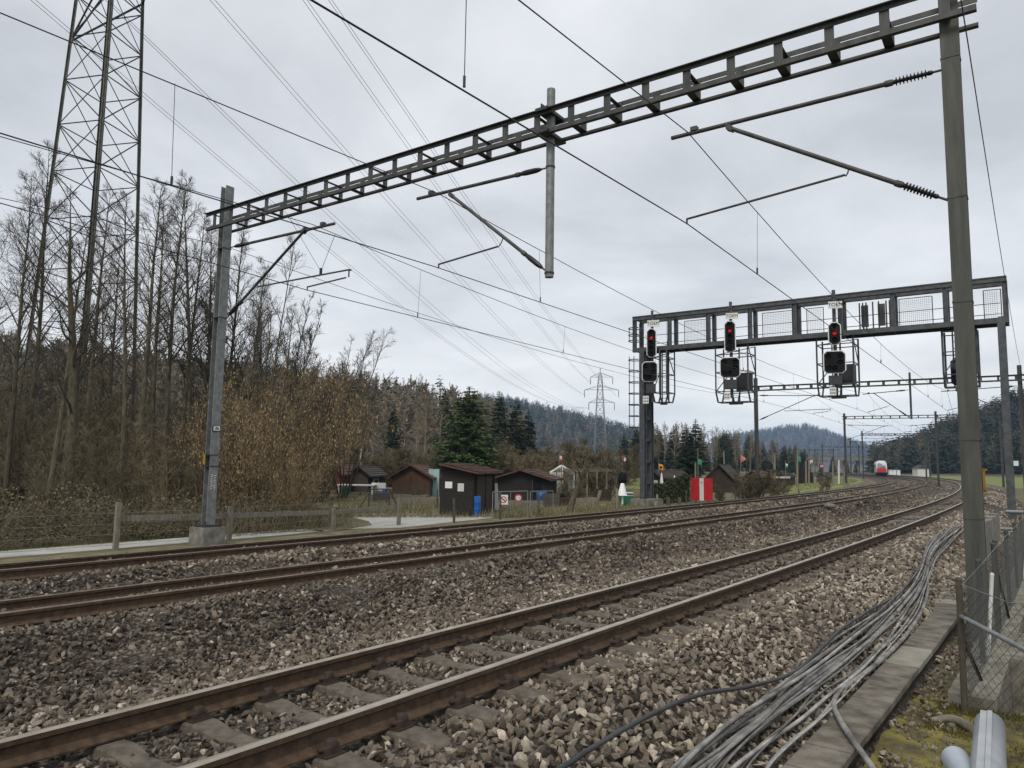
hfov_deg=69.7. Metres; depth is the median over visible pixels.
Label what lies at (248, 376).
sapling
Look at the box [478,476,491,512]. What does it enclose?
door
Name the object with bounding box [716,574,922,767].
cable
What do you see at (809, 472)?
garden post
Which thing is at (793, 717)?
cable
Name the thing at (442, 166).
power cable
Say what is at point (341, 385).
bare willow
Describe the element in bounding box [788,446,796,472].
spruce tree
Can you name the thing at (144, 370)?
bare tree
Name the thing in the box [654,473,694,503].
clipped hedge
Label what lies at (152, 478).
bush
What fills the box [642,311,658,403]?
railway signal
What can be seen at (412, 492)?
bare bush
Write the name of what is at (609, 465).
bare bush
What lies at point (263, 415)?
sapling
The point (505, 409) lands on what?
spruce tree
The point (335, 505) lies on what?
lawn
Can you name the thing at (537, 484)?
door
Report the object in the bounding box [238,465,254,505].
sapling
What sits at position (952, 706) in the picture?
moss
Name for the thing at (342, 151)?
power cable
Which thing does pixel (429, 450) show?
bare bush
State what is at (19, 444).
sapling
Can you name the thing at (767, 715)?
cable
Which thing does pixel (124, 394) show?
bare tree
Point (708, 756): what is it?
cable
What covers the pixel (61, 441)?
sapling
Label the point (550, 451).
bare bush
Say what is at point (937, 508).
concrete plank
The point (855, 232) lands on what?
sky
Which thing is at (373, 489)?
garden fence
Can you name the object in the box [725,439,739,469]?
spruce tree
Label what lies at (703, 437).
leafless tree
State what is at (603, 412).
transmission pylon
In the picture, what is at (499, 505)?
fence stake
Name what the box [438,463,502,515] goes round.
garden shed
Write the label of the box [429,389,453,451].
spruce tree
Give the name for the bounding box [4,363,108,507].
sapling
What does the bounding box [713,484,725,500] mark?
bare bush
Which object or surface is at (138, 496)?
undergrowth
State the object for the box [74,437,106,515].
sapling
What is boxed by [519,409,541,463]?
spruce tree
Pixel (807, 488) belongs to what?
meadow grass
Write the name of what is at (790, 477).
garden shed
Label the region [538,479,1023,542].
ballast gravel
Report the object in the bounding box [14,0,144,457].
transmission pylon
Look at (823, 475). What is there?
garden shed
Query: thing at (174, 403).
bare willow
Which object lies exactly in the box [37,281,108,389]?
bare tree
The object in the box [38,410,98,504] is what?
sapling
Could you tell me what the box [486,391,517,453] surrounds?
spruce tree
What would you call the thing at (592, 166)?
overhead line
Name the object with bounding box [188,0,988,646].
catenary portal
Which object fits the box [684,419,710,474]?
spruce tree
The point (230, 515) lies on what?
wooden fence
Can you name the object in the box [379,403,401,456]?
spruce tree
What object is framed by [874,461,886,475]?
commuter train
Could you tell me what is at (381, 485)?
notice plate
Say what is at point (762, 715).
cable
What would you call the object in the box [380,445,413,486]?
bare bush
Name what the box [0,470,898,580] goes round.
railway track
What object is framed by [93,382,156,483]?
sapling
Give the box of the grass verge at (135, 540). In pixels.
[1,499,735,554]
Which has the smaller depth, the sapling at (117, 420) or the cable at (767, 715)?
the cable at (767, 715)
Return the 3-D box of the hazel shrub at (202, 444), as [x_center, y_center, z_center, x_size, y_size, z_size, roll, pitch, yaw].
[-12.159,3.107,31.216,5.939,4.894,5.188,-4,-8,41]
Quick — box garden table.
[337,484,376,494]
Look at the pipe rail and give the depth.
20.45 m
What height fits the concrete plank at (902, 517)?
0.156 m
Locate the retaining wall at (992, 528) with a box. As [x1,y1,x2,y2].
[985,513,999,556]
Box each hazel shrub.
[150,400,296,512]
[166,365,399,510]
[168,376,320,518]
[186,355,409,509]
[253,438,341,524]
[257,359,379,498]
[272,421,338,508]
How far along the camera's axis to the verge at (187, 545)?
21.14 m
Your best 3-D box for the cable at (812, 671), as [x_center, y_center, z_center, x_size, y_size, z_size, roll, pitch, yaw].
[8.062,3.568,14.551,0.274,0.268,24.481,-3,-7,34]
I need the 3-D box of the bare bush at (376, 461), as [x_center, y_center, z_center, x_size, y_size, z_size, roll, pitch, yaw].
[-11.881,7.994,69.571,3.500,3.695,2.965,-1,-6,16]
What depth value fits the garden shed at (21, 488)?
35.06 m
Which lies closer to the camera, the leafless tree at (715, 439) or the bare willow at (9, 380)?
the bare willow at (9, 380)
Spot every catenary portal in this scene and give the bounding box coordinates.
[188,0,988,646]
[753,365,1023,505]
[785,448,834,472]
[821,444,883,474]
[842,410,1005,489]
[849,439,930,477]
[860,431,958,480]
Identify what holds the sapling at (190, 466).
on the ground at (354, 522)
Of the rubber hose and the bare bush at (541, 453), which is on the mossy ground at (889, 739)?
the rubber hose
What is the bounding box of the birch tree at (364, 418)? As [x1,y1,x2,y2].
[351,375,373,464]
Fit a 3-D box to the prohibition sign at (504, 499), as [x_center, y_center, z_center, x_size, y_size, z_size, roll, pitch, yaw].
[-0.358,4.853,30.826,0.375,0.405,0.030,1,-6,0]
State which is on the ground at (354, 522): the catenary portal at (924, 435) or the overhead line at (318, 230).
the catenary portal at (924, 435)
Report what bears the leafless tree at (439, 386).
on the ground at (354, 522)
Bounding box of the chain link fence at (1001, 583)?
[955,511,1023,736]
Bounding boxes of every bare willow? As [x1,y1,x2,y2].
[0,325,88,459]
[19,330,143,442]
[132,327,284,465]
[176,235,328,450]
[192,290,381,503]
[276,327,396,501]
[316,361,387,497]
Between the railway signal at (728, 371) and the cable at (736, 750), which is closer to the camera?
the cable at (736, 750)
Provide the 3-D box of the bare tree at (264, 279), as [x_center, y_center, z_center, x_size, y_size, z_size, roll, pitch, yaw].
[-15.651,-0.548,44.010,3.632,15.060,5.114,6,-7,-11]
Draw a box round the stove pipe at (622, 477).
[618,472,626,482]
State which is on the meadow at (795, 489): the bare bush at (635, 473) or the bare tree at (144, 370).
the bare bush at (635, 473)
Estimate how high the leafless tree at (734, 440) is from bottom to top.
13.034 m
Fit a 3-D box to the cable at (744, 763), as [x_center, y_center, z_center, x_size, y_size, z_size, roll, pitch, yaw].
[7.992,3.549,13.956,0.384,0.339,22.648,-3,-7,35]
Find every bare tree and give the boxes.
[0,140,91,453]
[0,169,60,512]
[0,185,136,524]
[0,191,46,329]
[15,219,111,522]
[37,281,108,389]
[46,181,135,498]
[65,234,161,496]
[77,187,180,501]
[84,286,122,489]
[97,177,190,508]
[109,199,199,504]
[120,278,184,439]
[128,170,212,506]
[134,181,249,506]
[151,207,243,502]
[175,221,251,504]
[178,275,228,452]
[190,214,275,502]
[230,255,280,399]
[233,293,280,406]
[265,303,305,415]
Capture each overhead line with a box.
[0,12,911,455]
[0,136,886,455]
[310,0,958,456]
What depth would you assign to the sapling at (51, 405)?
32.56 m
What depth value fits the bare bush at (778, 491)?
55.49 m
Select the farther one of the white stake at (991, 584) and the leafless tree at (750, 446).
the leafless tree at (750, 446)
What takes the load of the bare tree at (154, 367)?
on the ground at (354, 522)
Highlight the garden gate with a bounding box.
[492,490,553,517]
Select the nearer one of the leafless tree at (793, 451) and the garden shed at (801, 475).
the garden shed at (801, 475)
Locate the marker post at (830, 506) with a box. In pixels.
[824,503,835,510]
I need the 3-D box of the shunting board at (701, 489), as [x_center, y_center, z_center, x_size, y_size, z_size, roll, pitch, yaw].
[12.026,6.835,46.558,1.342,1.744,0.171,-1,-7,21]
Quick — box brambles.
[0,480,299,547]
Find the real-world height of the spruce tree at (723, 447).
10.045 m
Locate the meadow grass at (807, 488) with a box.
[628,478,857,490]
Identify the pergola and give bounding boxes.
[556,467,616,496]
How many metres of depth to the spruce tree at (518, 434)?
101.59 m
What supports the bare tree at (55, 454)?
on the ground at (354, 522)
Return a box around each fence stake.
[453,499,455,522]
[499,492,500,519]
[537,492,539,516]
[596,490,601,510]
[615,489,618,508]
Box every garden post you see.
[774,453,775,478]
[796,449,797,485]
[805,461,806,484]
[808,460,809,484]
[832,462,833,484]
[838,460,839,483]
[843,467,844,482]
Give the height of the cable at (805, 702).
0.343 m
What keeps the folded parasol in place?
on the ground at (354, 522)
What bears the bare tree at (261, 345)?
on the ground at (354, 522)
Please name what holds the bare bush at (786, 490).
on the ground at (354, 522)
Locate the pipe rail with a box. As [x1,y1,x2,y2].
[1000,510,1023,530]
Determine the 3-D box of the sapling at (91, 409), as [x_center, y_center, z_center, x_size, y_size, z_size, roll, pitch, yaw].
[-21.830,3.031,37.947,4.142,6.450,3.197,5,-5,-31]
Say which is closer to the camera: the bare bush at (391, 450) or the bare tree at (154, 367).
the bare tree at (154, 367)
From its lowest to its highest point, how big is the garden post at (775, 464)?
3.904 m
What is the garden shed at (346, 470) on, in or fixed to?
on the ground at (354, 522)
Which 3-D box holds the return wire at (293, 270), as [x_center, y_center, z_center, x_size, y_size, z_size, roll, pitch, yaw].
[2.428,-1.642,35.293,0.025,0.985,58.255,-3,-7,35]
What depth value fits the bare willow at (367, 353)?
37.69 m
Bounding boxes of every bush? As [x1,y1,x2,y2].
[114,417,190,526]
[345,448,376,464]
[357,459,382,468]
[362,448,390,464]
[374,450,404,466]
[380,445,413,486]
[386,447,407,459]
[410,483,422,494]
[411,448,446,470]
[412,450,441,465]
[419,440,446,461]
[458,440,510,482]
[495,444,537,472]
[505,443,534,467]
[506,452,546,469]
[508,452,531,465]
[524,448,562,472]
[530,447,560,471]
[534,445,558,467]
[548,454,575,484]
[556,472,567,496]
[558,438,639,497]
[561,472,587,497]
[589,445,628,487]
[600,460,628,492]
[605,448,639,484]
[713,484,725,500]
[729,474,759,498]
[733,466,777,497]
[761,471,787,495]
[778,480,792,494]
[818,476,833,490]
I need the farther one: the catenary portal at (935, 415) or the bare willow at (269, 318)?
the catenary portal at (935, 415)
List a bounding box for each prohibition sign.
[501,495,507,504]
[515,494,521,501]
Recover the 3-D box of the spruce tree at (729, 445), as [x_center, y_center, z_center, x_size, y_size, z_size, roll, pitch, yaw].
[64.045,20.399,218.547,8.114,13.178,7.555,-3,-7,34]
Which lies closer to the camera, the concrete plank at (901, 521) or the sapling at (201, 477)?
the concrete plank at (901, 521)
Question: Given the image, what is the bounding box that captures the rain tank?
[429,469,439,495]
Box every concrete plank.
[888,520,916,522]
[901,516,927,518]
[927,507,949,509]
[933,505,954,506]
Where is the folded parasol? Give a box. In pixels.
[618,483,627,503]
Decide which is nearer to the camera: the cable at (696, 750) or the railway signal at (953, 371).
the cable at (696, 750)
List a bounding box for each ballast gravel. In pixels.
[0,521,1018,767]
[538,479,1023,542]
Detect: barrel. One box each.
[474,496,480,515]
[536,492,546,500]
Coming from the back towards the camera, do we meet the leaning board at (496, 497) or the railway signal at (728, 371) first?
the railway signal at (728, 371)
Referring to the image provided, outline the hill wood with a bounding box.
[862,385,1023,473]
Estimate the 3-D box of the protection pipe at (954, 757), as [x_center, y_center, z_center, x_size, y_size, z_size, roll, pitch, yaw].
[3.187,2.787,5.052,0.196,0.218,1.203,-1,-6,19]
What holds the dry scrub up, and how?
on the ground at (354, 522)
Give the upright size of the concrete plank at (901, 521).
0.156 m
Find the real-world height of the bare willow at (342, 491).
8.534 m
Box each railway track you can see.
[0,469,962,767]
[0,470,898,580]
[0,473,926,627]
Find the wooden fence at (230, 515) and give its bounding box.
[0,497,401,552]
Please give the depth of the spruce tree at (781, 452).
228.14 m
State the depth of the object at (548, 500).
38.92 m
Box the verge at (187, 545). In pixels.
[0,501,705,562]
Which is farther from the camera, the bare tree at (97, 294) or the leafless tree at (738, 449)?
the leafless tree at (738, 449)
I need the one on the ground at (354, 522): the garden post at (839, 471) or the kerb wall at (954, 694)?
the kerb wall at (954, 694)
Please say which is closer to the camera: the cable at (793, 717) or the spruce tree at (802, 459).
the cable at (793, 717)
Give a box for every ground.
[0,378,1023,712]
[864,692,1023,767]
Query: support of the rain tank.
on the lawn at (335, 505)
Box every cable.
[31,0,571,407]
[36,0,572,407]
[105,0,577,407]
[108,0,577,406]
[210,0,576,390]
[215,0,583,394]
[303,0,589,381]
[307,0,574,366]
[329,1,610,390]
[332,0,601,380]
[557,522,961,767]
[671,536,934,767]
[677,522,952,767]
[684,522,955,767]
[690,523,956,767]
[697,524,961,767]
[708,523,958,767]
[711,523,957,767]
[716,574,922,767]
[718,538,938,747]
[721,524,957,767]
[727,523,962,734]
[730,525,962,767]
[738,548,937,767]
[740,526,963,767]
[746,525,961,767]
[765,531,960,767]
[767,529,963,767]
[831,526,962,767]
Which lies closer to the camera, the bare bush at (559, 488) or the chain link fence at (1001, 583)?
the chain link fence at (1001, 583)
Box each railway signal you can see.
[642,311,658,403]
[720,302,740,399]
[823,290,845,394]
[950,359,956,385]
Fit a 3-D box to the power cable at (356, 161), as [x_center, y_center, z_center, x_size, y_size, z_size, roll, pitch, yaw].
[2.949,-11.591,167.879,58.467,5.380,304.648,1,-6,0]
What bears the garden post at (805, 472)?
on the meadow at (795, 489)
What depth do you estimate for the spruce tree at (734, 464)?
178.57 m
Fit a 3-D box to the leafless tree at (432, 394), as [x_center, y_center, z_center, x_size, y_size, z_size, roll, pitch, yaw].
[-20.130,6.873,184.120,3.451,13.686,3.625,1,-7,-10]
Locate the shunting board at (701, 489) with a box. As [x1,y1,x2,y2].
[691,478,712,501]
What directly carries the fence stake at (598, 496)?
on the verge at (187, 545)
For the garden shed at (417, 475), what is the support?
on the lawn at (335, 505)
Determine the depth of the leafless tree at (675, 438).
137.06 m
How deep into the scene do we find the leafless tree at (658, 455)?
140.02 m
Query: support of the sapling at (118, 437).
on the ground at (354, 522)
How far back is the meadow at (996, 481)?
176.46 m
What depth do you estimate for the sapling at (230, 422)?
33.44 m
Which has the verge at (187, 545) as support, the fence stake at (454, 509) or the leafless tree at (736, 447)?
the fence stake at (454, 509)
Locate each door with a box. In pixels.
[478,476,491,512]
[533,480,541,500]
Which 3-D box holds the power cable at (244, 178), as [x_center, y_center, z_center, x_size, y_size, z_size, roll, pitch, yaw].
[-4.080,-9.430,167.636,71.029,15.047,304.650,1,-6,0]
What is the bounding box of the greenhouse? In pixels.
[549,465,574,493]
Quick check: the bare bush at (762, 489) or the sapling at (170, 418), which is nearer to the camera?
the sapling at (170, 418)
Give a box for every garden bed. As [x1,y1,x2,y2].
[372,493,388,501]
[390,494,428,498]
[401,497,438,503]
[502,500,542,507]
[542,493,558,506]
[559,497,570,505]
[570,497,596,503]
[594,489,610,500]
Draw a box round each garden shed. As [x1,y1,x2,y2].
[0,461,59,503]
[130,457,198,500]
[324,463,356,492]
[350,465,387,491]
[369,464,391,486]
[387,464,440,495]
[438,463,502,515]
[495,468,564,500]
[654,470,688,492]
[705,464,742,491]
[743,470,766,484]
[769,471,795,485]
[798,468,814,483]
[815,472,831,481]
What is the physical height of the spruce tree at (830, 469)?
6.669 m
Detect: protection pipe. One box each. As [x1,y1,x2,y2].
[941,746,969,767]
[970,710,1006,767]
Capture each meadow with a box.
[595,476,862,493]
[905,475,1023,487]
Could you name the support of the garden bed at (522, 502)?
on the lawn at (335, 505)
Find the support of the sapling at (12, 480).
on the ground at (354, 522)
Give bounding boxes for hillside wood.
[0,329,527,455]
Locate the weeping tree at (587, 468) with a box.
[566,444,600,512]
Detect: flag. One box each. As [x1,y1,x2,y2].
[658,464,662,471]
[697,448,701,477]
[740,454,745,475]
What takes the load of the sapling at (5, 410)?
on the ground at (354, 522)
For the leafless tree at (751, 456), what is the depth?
187.42 m
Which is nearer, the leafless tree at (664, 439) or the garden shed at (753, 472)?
the garden shed at (753, 472)
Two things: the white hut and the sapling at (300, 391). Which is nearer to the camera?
the sapling at (300, 391)
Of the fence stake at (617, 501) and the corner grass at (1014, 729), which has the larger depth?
the fence stake at (617, 501)
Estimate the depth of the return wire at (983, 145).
12.50 m
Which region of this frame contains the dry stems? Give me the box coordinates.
[967,641,1023,729]
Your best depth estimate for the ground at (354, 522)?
40.63 m
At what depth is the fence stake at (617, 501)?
38.67 m
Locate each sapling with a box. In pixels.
[0,366,29,473]
[0,367,82,510]
[0,374,64,505]
[0,388,36,466]
[0,391,19,449]
[0,396,66,504]
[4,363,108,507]
[7,369,92,494]
[10,409,82,514]
[20,415,106,526]
[20,458,56,523]
[31,415,98,507]
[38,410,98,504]
[46,390,130,488]
[51,369,120,503]
[56,394,137,495]
[60,363,141,497]
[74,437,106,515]
[75,425,136,518]
[80,443,123,520]
[83,418,153,505]
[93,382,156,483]
[105,403,155,508]
[105,406,168,488]
[115,433,159,513]
[127,422,172,514]
[127,426,163,508]
[130,404,161,454]
[147,412,183,504]
[154,431,200,511]
[169,392,239,513]
[169,401,203,461]
[170,428,223,507]
[183,417,239,507]
[186,398,256,494]
[186,430,230,502]
[216,352,331,502]
[221,361,273,486]
[236,390,280,461]
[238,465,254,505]
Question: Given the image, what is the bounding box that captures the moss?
[923,700,1023,767]
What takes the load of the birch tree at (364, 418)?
on the ground at (354, 522)
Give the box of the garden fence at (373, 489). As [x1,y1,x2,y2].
[358,488,437,508]
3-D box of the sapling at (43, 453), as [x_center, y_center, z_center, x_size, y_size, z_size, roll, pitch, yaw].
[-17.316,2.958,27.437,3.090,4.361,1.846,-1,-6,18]
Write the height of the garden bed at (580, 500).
0.338 m
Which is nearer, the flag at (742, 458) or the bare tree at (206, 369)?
the bare tree at (206, 369)
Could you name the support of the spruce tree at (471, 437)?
on the ground at (354, 522)
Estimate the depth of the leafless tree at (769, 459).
204.44 m
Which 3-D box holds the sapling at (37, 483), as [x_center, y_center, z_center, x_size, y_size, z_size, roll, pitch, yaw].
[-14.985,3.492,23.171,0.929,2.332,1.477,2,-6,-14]
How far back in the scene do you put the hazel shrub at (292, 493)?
25.58 m
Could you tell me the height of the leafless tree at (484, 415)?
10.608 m
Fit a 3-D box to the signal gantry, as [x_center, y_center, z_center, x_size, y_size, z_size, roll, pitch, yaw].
[14.539,1.203,37.842,18.703,11.073,2.005,-3,-7,35]
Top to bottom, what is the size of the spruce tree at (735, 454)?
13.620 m
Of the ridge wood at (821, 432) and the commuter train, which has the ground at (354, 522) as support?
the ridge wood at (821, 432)
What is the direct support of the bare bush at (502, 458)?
on the ground at (354, 522)
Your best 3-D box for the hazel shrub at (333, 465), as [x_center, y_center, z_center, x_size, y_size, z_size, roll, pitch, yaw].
[-9.146,2.145,30.558,7.460,6.832,7.951,-3,-7,32]
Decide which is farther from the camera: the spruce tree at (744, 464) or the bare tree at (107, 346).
the spruce tree at (744, 464)
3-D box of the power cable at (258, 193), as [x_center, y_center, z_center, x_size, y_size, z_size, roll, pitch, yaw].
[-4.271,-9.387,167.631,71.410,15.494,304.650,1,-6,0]
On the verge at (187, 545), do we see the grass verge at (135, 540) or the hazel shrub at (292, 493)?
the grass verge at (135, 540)
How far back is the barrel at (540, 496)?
39.80 m
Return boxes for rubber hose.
[930,714,973,734]
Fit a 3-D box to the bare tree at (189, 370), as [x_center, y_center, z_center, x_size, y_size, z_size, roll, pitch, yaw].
[-15.578,-2.075,35.471,5.315,16.307,3.701,0,-5,-11]
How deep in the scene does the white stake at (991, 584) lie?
8.67 m
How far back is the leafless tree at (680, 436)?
149.25 m
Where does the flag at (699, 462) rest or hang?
on the ground at (354, 522)
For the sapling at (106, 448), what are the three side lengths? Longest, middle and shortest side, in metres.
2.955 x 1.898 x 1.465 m
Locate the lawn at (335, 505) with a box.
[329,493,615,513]
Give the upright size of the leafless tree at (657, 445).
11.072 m
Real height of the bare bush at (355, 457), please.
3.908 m
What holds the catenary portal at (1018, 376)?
on the ground at (354, 522)
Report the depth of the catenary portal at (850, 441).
176.31 m
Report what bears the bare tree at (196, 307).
on the ground at (354, 522)
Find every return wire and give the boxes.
[1,198,751,397]
[960,0,1021,371]
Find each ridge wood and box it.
[468,393,709,459]
[711,422,870,464]
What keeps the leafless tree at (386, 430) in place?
on the ground at (354, 522)
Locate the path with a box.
[0,512,507,557]
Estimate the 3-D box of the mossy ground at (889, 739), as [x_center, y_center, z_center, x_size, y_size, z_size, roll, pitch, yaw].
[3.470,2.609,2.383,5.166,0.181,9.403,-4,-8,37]
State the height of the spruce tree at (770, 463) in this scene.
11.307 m
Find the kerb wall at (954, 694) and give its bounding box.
[948,543,1023,713]
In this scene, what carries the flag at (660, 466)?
on the garden shed at (666, 474)
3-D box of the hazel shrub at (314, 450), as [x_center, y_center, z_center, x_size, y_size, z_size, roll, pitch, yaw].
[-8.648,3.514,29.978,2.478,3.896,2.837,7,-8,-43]
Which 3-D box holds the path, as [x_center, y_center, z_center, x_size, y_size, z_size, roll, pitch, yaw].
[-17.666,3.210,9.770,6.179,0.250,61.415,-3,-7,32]
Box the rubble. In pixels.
[874,626,1023,767]
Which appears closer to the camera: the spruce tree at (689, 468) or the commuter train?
the spruce tree at (689, 468)
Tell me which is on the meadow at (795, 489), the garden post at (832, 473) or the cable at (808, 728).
the garden post at (832, 473)
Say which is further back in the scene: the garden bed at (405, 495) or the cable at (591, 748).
the garden bed at (405, 495)
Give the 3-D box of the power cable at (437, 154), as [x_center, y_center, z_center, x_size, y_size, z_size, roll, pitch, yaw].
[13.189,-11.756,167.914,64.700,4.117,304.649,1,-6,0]
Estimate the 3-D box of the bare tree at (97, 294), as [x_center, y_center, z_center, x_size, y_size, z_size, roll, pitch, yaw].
[-19.670,-2.068,34.873,4.189,16.017,3.892,2,-6,-7]
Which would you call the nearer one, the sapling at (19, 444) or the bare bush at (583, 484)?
the sapling at (19, 444)
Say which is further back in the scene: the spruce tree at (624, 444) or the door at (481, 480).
the spruce tree at (624, 444)
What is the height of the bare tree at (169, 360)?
16.336 m
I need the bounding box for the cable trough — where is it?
[781,585,956,767]
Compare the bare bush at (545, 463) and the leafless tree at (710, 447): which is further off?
the leafless tree at (710, 447)
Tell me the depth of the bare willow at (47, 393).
41.73 m
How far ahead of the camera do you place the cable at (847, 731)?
7.15 m
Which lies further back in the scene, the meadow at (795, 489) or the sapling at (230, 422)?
the meadow at (795, 489)
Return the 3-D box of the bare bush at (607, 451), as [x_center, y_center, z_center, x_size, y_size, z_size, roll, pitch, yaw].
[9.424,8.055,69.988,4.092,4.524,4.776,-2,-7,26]
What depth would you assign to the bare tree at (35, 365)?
36.22 m
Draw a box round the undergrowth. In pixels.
[0,481,337,537]
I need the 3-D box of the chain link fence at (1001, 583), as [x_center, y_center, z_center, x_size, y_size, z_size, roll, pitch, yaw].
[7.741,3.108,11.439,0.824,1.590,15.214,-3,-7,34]
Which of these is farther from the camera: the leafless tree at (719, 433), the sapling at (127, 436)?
the leafless tree at (719, 433)
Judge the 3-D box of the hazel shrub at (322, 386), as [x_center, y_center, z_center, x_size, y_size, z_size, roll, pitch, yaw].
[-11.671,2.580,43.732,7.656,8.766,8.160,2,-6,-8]
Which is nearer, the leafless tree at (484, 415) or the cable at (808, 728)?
the cable at (808, 728)
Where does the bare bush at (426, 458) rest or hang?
on the ground at (354, 522)
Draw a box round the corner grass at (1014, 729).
[998,707,1023,767]
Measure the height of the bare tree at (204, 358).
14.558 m
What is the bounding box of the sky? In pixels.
[0,0,1023,445]
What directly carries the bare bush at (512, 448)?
on the ground at (354, 522)
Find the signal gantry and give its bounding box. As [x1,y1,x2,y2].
[628,275,1016,520]
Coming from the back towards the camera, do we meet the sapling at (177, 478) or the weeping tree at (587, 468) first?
the weeping tree at (587, 468)
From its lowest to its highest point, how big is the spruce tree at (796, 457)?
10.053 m
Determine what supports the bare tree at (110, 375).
on the ground at (354, 522)
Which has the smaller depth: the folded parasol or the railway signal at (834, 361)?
the railway signal at (834, 361)
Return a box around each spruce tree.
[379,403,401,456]
[419,387,513,482]
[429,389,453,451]
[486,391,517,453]
[499,392,507,417]
[505,397,531,457]
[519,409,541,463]
[616,431,633,469]
[629,428,638,454]
[654,425,667,469]
[659,425,685,469]
[669,425,705,477]
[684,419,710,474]
[697,434,712,474]
[707,434,735,468]
[713,430,739,470]
[723,430,739,466]
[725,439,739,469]
[731,434,744,471]
[739,434,754,472]
[754,443,769,470]
[765,442,779,471]
[776,445,794,470]
[778,450,791,471]
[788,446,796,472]
[791,445,798,473]
[798,449,811,470]
[828,456,836,471]
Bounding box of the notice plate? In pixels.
[372,483,385,490]
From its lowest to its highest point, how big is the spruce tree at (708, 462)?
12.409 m
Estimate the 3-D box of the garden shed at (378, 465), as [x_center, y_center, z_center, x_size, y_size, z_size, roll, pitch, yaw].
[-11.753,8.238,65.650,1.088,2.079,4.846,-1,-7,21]
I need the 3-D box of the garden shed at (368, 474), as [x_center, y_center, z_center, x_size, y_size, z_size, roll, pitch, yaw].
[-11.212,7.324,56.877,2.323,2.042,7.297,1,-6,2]
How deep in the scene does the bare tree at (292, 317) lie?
48.21 m
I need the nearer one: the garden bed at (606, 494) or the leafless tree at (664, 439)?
the garden bed at (606, 494)
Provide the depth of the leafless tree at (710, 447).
204.85 m
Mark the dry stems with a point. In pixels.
(1015, 686)
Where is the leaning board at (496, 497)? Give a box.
[495,483,498,509]
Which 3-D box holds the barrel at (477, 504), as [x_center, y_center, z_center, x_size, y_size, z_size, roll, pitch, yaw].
[-1.623,5.294,31.938,0.547,0.861,0.547,1,-6,0]
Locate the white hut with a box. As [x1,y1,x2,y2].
[912,465,928,476]
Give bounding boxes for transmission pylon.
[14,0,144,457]
[584,368,618,453]
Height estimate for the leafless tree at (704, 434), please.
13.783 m
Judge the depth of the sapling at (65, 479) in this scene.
23.64 m
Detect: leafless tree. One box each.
[382,415,394,446]
[401,413,409,449]
[408,411,423,452]
[412,402,425,453]
[418,392,436,455]
[429,384,437,435]
[434,403,449,443]
[437,379,444,404]
[480,399,491,445]
[654,428,663,458]
[654,430,662,463]
[657,422,671,469]
[668,424,680,469]
[676,422,685,459]
[700,426,709,455]
[701,424,709,454]
[706,431,713,471]
[710,426,717,454]
[710,427,716,465]
[711,429,721,452]
[713,434,722,465]
[730,429,737,458]
[731,429,742,467]
[731,430,741,472]
[733,432,743,461]
[744,434,750,473]
[746,433,754,468]
[747,435,754,471]
[759,440,765,463]
[764,442,776,469]
[792,446,799,465]
[813,452,817,474]
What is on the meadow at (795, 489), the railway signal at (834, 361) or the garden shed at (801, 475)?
the garden shed at (801, 475)
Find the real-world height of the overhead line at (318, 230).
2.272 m
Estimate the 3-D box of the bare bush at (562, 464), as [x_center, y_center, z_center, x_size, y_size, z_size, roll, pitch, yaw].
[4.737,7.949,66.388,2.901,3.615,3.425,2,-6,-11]
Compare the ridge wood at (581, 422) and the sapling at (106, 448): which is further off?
the ridge wood at (581, 422)
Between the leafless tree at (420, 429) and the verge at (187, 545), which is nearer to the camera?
the verge at (187, 545)
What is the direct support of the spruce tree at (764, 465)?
on the ground at (354, 522)
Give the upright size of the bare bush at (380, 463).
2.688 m
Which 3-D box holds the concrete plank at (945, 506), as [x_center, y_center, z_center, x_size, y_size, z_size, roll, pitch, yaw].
[22.023,6.211,37.322,1.120,0.156,0.260,-3,-7,35]
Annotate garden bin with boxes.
[619,492,633,504]
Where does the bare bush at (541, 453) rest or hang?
on the meadow at (795, 489)
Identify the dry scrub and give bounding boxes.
[166,499,356,536]
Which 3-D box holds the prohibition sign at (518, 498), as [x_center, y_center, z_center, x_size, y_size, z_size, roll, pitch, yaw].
[0.282,5.024,32.391,0.340,0.340,0.018,1,-6,0]
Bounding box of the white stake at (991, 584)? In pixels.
[986,573,993,652]
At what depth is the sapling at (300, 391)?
28.70 m
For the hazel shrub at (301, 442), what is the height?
6.300 m
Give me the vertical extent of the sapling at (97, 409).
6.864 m
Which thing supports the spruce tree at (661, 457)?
on the ground at (354, 522)

